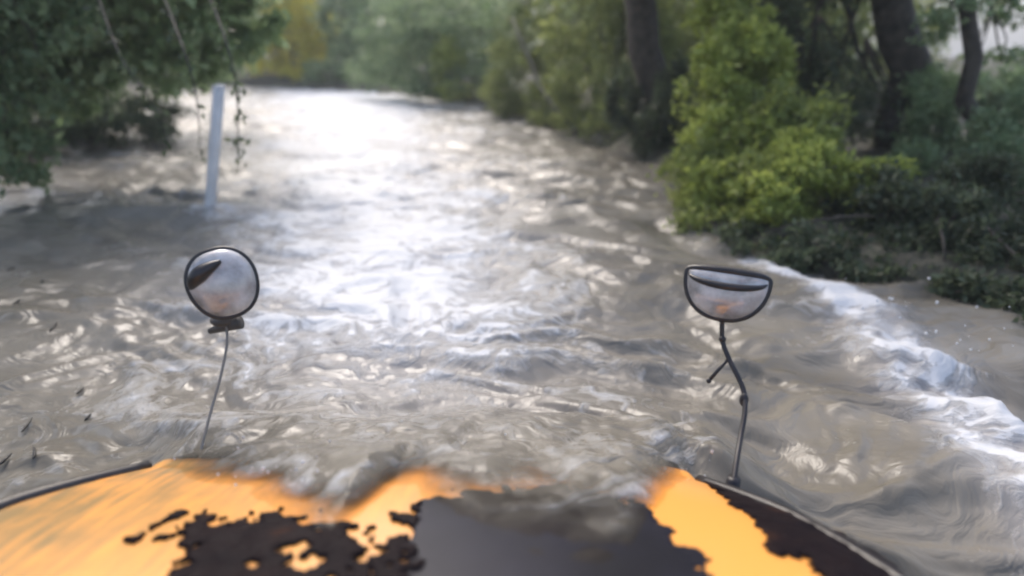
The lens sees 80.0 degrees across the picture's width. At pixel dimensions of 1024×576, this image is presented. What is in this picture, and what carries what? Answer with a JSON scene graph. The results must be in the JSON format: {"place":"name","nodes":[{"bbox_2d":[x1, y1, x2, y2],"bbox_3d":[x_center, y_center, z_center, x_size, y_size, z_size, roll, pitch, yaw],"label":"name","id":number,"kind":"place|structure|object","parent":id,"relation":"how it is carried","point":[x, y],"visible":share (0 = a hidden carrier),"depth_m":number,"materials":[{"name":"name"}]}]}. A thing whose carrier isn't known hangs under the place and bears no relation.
{"place":"outdoors","nodes":[
{"label":"outdoors","id":0,"kind":"place"},
{"bbox_2d":[0,86,1023,575],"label":"flood water","id":1,"kind":"structure","parent":0,"point":[460,288],"depth_m":3.57,"materials":[{"name":"grey liquid"}]},
{"bbox_2d":[0,452,11,464],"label":"floating twig","id":2,"kind":"object","parent":1,"relation":"on","point":[3,460],"visible":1,"depth_m":2.47,"materials":[{"name":"wood"}]},
{"bbox_2d":[21,417,32,431],"bbox_3d":[-2.232,0.626,2.815,0.015,0.013,0.130,-7,22,-17],"label":"floating twig","id":3,"kind":"object","parent":1,"relation":"on","point":[26,425],"visible":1,"depth_m":2.80,"materials":[{"name":"wood"}]},
{"bbox_2d":[32,446,36,458],"bbox_3d":[-1.962,0.672,2.508,0.015,0.013,0.101,-14,25,-32],"label":"floating twig","id":4,"kind":"object","parent":1,"relation":"on","point":[34,453],"visible":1,"depth_m":2.49,"materials":[{"name":"wood"}]},
{"bbox_2d":[204,84,225,205],"bbox_3d":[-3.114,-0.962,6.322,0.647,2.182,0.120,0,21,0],"label":"marker post","id":5,"kind":"object","parent":1,"relation":"in","point":[216,119],"visible":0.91,"depth_m":6.10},
{"bbox_2d":[300,0,408,83],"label":"green tree","id":6,"kind":"object","parent":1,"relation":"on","point":[347,45],"visible":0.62,"depth_m":30.31,"materials":[{"name":"green plant"}]},
{"bbox_2d":[426,33,476,102],"bbox_3d":[-2.237,-7.535,21.001,1.677,2.329,3.493,-5,21,-14],"label":"lit shrub","id":7,"kind":"object","parent":1,"relation":"on","point":[445,45],"visible":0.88,"depth_m":20.09,"materials":[{"name":"green plant"}]},
{"bbox_2d":[468,0,625,104],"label":"grey tree","id":8,"kind":"object","parent":1,"relation":"on","point":[487,5],"visible":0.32,"depth_m":16.14,"materials":[{"name":"green plant"}]},
{"bbox_2d":[174,277,1012,485],"bbox_3d":[1.053,0.310,2.699,4.518,0.514,1.031,-11,23,-26],"label":"spray","id":9,"kind":"object","parent":1,"relation":"on","point":[665,468],"visible":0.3,"depth_m":2.13,"materials":[{"name":"white liquid"}]},
{"bbox_2d":[22,56,1023,468],"bbox_3d":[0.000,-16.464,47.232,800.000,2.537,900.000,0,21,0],"label":"ground","id":10,"kind":"structure","parent":0,"point":[920,270],"depth_m":8.02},
{"bbox_2d":[0,0,130,199],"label":"hanging bough tree","id":11,"kind":"object","parent":10,"relation":"on","point":[26,60],"visible":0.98,"depth_m":6.36,"materials":[{"name":"green plant"}]},
{"bbox_2d":[81,0,174,156],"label":"hanging twig","id":12,"kind":"object","parent":11,"relation":"hanging from","point":[117,66],"visible":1,"depth_m":5.12,"materials":[{"name":"green plant"}]},
{"bbox_2d":[159,0,207,161],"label":"hanging twig","id":13,"kind":"object","parent":11,"relation":"hanging from","point":[174,38],"visible":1,"depth_m":5.13,"materials":[{"name":"green plant"}]},
{"bbox_2d":[0,91,192,163],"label":"waterside bush","id":14,"kind":"object","parent":10,"relation":"on","point":[150,127],"visible":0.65,"depth_m":11.05,"materials":[{"name":"green plant"}]},
{"bbox_2d":[0,0,291,140],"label":"broadleaf tree","id":15,"kind":"object","parent":10,"relation":"on","point":[148,51],"visible":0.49,"depth_m":7.39,"materials":[{"name":"green plant"}]},
{"bbox_2d":[207,0,250,171],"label":"hanging twig","id":16,"kind":"object","parent":15,"relation":"hanging from","point":[213,6],"visible":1,"depth_m":5.14,"materials":[{"name":"green plant"}]},
{"bbox_2d":[33,0,283,127],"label":"overhanging tree","id":17,"kind":"object","parent":10,"relation":"on","point":[124,92],"visible":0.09,"depth_m":12.80,"materials":[{"name":"green plant"}]},
{"bbox_2d":[243,0,340,81],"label":"yellow tree","id":18,"kind":"object","parent":10,"relation":"on","point":[305,37],"visible":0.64,"depth_m":32.77,"materials":[{"name":"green plant"}]},
{"bbox_2d":[328,0,524,103],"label":"leaning bush","id":19,"kind":"object","parent":10,"relation":"on","point":[412,37],"visible":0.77,"depth_m":21.14,"materials":[{"name":"green plant"}]},
{"bbox_2d":[0,246,906,575],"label":"school bus","id":20,"kind":"object","parent":10,"relation":"on","point":[678,522],"visible":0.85,"depth_m":1.62,"materials":[{"name":"paint"}]},
{"bbox_2d":[123,509,188,544],"bbox_3d":[-0.903,0.606,1.560,0.045,0.058,0.171,7,22,19],"label":"debris mat","id":21,"kind":"object","parent":20,"relation":"on","point":[139,537],"visible":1,"depth_m":1.56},
{"bbox_2d":[152,506,375,575],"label":"debris mat","id":22,"kind":"object","parent":20,"relation":"on","point":[228,548],"visible":1,"depth_m":1.42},
{"bbox_2d":[355,501,425,575],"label":"debris mat","id":23,"kind":"object","parent":20,"relation":"on","point":[394,547],"visible":1,"depth_m":1.38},
{"bbox_2d":[704,481,905,575],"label":"debris mat","id":24,"kind":"object","parent":20,"relation":"on","point":[791,535],"visible":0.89,"depth_m":1.54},
{"bbox_2d":[468,0,587,127],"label":"bank shrub","id":25,"kind":"object","parent":10,"relation":"on","point":[515,104],"visible":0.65,"depth_m":15.90,"materials":[{"name":"green plant"}]},
{"bbox_2d":[511,15,578,135],"bbox_3d":[0.835,-4.495,13.704,0.437,3.217,4.512,-10,23,-25],"label":"leaning branch","id":26,"kind":"object","parent":10,"relation":"on","point":[547,97],"visible":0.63,"depth_m":13.75,"materials":[{"name":"wood"}]},
{"bbox_2d":[154,0,959,74],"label":"distant woodland","id":27,"kind":"object","parent":10,"relation":"on","point":[530,30],"visible":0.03,"depth_m":40.39,"materials":[{"name":"green plant"}]},
{"bbox_2d":[532,0,685,143],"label":"undergrowth","id":28,"kind":"object","parent":10,"relation":"on","point":[588,122],"visible":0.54,"depth_m":12.76,"materials":[{"name":"green plant"}]},
{"bbox_2d":[600,46,703,160],"bbox_3d":[2.235,-2.956,9.921,1.421,1.975,1.608,0,21,0],"label":"dark bush","id":29,"kind":"object","parent":10,"relation":"on","point":[658,120],"visible":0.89,"depth_m":9.73,"materials":[{"name":"green plant"}]},
{"bbox_2d":[498,0,959,108],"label":"thicket","id":30,"kind":"object","parent":10,"relation":"on","point":[689,41],"visible":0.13,"depth_m":14.03,"materials":[{"name":"green plant"}]},
{"bbox_2d":[669,0,800,219],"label":"bush","id":31,"kind":"object","parent":10,"relation":"on","point":[749,55],"visible":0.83,"depth_m":6.68,"materials":[{"name":"green plant"}]},
{"bbox_2d":[645,73,881,248],"bbox_3d":[2.457,-1.202,6.015,2.073,1.704,2.746,0,21,0],"label":"waterside shrub","id":32,"kind":"object","parent":10,"relation":"on","point":[817,110],"visible":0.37,"depth_m":5.97,"materials":[{"name":"green plant"}]},
{"bbox_2d":[624,0,962,150],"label":"dark tree","id":33,"kind":"object","parent":10,"relation":"on","point":[790,18],"depth_m":8.29,"materials":[{"name":"wood"}]},
{"bbox_2d":[722,123,923,226],"bbox_3d":[2.923,-0.979,5.596,2.089,0.983,1.285,-15,26,-35],"label":"bright shrub","id":34,"kind":"object","parent":10,"relation":"on","point":[769,191],"visible":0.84,"depth_m":5.31,"materials":[{"name":"green plant"}]},
{"bbox_2d":[711,148,1023,324],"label":"shade bush","id":35,"kind":"object","parent":10,"relation":"on","point":[904,215],"visible":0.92,"depth_m":4.75,"materials":[{"name":"green plant"}]},
{"bbox_2d":[832,0,935,148],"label":"thick trunk tree","id":36,"kind":"object","parent":10,"relation":"on","point":[893,20],"visible":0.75,"depth_m":7.90,"materials":[{"name":"brown plant"}]},
{"bbox_2d":[878,59,984,179],"bbox_3d":[5.068,-1.942,7.425,1.022,1.580,2.336,14,25,32],"label":"green shrub","id":37,"kind":"object","parent":10,"relation":"on","point":[941,107],"visible":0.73,"depth_m":7.49,"materials":[{"name":"green plant"}]},
{"bbox_2d":[905,0,1023,141],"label":"slim trunk tree","id":38,"kind":"object","parent":10,"relation":"on","point":[973,55],"visible":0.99,"depth_m":6.99,"materials":[{"name":"green plant"}]},
{"bbox_2d":[935,63,1023,112],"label":"bank bush","id":39,"kind":"object","parent":10,"relation":"on","point":[997,87],"visible":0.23,"depth_m":11.72,"materials":[{"name":"green plant"}]},
{"bbox_2d":[943,83,1023,204],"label":"corner bush","id":40,"kind":"object","parent":10,"relation":"on","point":[993,130],"visible":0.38,"depth_m":6.38,"materials":[{"name":"green plant"}]},
{"bbox_2d":[255,0,1023,55],"label":"sky","id":41,"kind":"structure","parent":0,"point":[1015,37],"materials":[{"name":"white"}]}
]}

